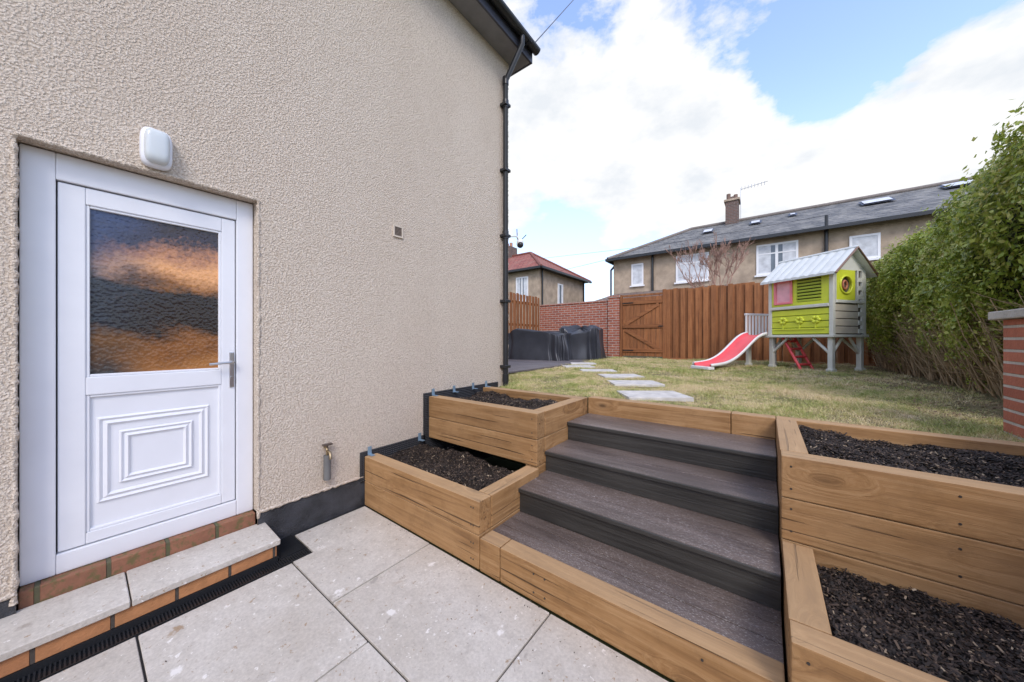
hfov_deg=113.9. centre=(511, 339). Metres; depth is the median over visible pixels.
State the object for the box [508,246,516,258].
chimney stack
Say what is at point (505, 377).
pipe sockets
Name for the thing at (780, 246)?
window glass
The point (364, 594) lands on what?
patio paving
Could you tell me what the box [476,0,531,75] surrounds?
fascia
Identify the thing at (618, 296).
wall coping
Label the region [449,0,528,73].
soffit
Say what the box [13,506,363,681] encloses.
drainage channel
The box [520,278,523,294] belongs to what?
window glass
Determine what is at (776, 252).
window frame
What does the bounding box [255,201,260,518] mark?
opening edge
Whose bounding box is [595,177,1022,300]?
terraced houses
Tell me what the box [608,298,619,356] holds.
wall pier
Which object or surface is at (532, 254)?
hip tiles
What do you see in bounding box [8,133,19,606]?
opening edge
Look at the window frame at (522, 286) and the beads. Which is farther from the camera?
the window frame at (522, 286)
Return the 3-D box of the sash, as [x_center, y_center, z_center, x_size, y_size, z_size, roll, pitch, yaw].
[-2.097,0.140,1.976,0.038,1.878,0.708,0,0,37]
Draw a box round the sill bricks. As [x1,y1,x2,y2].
[18,510,254,609]
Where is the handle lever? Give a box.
[209,361,234,365]
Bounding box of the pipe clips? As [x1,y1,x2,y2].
[500,100,510,367]
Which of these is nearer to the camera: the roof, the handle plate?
the handle plate
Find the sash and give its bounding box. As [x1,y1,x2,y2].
[58,182,234,551]
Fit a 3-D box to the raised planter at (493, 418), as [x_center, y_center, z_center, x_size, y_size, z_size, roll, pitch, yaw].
[-0.213,0.965,3.160,1.329,0.910,1.830,0,0,37]
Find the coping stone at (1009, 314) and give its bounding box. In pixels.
[988,308,1023,319]
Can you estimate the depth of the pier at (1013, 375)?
2.05 m
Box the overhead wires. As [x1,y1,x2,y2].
[535,0,824,270]
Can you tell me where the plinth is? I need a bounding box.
[0,446,491,618]
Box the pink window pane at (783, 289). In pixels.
[777,282,789,302]
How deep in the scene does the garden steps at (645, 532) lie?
1.90 m
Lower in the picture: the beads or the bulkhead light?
the beads
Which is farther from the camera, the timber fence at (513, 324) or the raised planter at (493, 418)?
the timber fence at (513, 324)
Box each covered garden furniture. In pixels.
[508,328,572,360]
[559,325,605,359]
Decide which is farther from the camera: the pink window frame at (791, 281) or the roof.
the roof
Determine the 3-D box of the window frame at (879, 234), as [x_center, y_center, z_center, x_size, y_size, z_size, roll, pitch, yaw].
[12.227,-3.205,11.554,0.750,0.850,0.080,0,0,37]
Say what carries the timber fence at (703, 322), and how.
on the lawn at (789, 389)
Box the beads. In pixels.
[86,205,220,531]
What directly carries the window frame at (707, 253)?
in the terraced houses
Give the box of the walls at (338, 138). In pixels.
[0,0,506,597]
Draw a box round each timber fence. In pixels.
[508,292,538,332]
[666,282,883,365]
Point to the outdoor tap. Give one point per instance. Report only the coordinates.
(327, 457)
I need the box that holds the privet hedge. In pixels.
[825,99,1023,429]
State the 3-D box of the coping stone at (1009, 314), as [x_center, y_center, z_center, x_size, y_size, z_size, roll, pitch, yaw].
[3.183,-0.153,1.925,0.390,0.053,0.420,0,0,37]
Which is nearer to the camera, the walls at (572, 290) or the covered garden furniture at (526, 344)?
the covered garden furniture at (526, 344)
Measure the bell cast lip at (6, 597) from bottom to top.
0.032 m
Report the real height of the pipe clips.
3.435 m
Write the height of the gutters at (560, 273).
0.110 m
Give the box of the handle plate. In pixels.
[229,352,233,386]
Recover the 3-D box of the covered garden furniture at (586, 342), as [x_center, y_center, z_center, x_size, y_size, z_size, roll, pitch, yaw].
[1.960,0.068,9.437,1.221,0.961,1.116,0,0,25]
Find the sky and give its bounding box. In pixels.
[503,0,1023,301]
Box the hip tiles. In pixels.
[512,252,590,280]
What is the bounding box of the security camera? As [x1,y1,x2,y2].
[508,233,525,247]
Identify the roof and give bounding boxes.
[508,254,580,277]
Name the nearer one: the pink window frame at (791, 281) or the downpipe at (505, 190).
the downpipe at (505, 190)
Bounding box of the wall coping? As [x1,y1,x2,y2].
[540,295,619,306]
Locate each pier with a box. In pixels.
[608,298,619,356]
[1003,318,1023,439]
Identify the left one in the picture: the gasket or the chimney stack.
the gasket
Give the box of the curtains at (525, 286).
[517,278,526,299]
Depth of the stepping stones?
4.16 m
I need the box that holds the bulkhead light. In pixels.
[139,127,172,170]
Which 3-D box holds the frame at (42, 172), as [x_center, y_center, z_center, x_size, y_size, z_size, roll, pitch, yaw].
[-2.100,0.122,1.971,0.060,2.123,0.912,0,0,37]
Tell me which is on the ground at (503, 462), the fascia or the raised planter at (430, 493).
the raised planter at (430, 493)
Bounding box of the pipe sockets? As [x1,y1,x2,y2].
[502,75,508,381]
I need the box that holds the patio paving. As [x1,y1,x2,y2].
[40,506,667,681]
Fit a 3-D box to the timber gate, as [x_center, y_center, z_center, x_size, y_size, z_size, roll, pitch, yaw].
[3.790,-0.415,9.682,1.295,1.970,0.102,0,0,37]
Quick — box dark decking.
[508,359,588,372]
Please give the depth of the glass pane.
1.95 m
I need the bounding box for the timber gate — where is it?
[620,289,666,358]
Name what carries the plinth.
on the ground at (503, 462)
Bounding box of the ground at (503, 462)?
[369,356,851,681]
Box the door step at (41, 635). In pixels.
[0,523,279,681]
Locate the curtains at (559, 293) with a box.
[559,285,561,302]
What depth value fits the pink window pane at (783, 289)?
6.22 m
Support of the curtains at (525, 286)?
attached to the window frame at (522, 286)
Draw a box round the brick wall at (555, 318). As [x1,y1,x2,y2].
[540,302,607,355]
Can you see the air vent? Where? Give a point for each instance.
(397, 231)
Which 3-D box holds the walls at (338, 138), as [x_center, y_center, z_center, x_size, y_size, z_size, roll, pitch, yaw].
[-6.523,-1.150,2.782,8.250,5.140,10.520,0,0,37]
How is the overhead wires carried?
attached to the terraced houses
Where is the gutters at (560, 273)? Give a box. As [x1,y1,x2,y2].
[508,265,591,283]
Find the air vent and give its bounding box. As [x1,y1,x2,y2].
[393,224,402,238]
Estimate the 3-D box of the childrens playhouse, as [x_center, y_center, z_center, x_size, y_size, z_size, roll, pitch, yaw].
[4.835,-0.491,6.094,2.371,2.122,1.683,0,0,-16]
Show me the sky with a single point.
(633, 123)
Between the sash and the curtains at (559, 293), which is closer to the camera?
the sash
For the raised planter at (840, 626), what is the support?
on the patio paving
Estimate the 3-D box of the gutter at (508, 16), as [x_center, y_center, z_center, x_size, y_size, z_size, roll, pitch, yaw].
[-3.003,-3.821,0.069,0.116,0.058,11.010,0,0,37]
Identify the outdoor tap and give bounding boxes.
[322,442,332,480]
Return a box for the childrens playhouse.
[691,245,878,371]
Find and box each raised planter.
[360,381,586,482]
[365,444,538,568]
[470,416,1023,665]
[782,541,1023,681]
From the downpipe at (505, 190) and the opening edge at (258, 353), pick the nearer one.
the opening edge at (258, 353)
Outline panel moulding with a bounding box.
[96,404,208,503]
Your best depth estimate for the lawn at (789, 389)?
3.76 m
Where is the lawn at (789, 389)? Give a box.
[499,356,1023,442]
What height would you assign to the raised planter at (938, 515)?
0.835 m
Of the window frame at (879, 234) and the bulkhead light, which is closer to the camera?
the bulkhead light
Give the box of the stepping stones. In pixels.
[562,362,693,401]
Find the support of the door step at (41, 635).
on the patio paving
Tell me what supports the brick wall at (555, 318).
on the ground at (503, 462)
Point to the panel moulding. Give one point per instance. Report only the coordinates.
(109, 486)
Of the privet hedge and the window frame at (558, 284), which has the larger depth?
the window frame at (558, 284)
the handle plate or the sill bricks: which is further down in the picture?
the sill bricks
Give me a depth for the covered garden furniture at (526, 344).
8.86 m
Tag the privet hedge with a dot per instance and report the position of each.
(945, 285)
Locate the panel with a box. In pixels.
[119,420,192,482]
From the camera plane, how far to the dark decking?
7.26 m
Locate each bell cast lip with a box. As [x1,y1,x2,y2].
[0,593,13,601]
[259,446,453,512]
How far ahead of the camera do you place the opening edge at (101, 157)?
1.79 m
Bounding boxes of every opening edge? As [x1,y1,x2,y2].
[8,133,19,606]
[16,132,257,200]
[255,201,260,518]
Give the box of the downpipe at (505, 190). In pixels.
[503,34,524,386]
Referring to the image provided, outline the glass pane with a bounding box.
[90,209,217,373]
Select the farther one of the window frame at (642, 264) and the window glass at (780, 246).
the window frame at (642, 264)
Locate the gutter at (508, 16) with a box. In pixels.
[489,0,540,55]
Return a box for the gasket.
[56,182,57,551]
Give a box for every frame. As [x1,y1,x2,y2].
[19,144,252,585]
[516,276,527,300]
[557,283,562,303]
[631,263,643,285]
[676,252,708,281]
[756,240,797,274]
[774,280,792,304]
[849,232,880,258]
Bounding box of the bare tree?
[665,232,754,287]
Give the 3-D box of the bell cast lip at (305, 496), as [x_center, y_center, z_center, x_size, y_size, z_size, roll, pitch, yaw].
[-0.890,1.177,3.370,0.033,0.030,2.760,0,0,37]
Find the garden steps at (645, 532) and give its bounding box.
[480,396,784,681]
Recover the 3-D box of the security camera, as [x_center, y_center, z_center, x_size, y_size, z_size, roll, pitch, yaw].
[0.028,-1.416,4.599,0.342,0.292,0.139,0,0,-38]
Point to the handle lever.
(229, 362)
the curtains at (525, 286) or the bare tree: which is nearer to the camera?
the bare tree
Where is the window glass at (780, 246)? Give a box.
[771,244,782,271]
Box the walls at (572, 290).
[508,269,582,330]

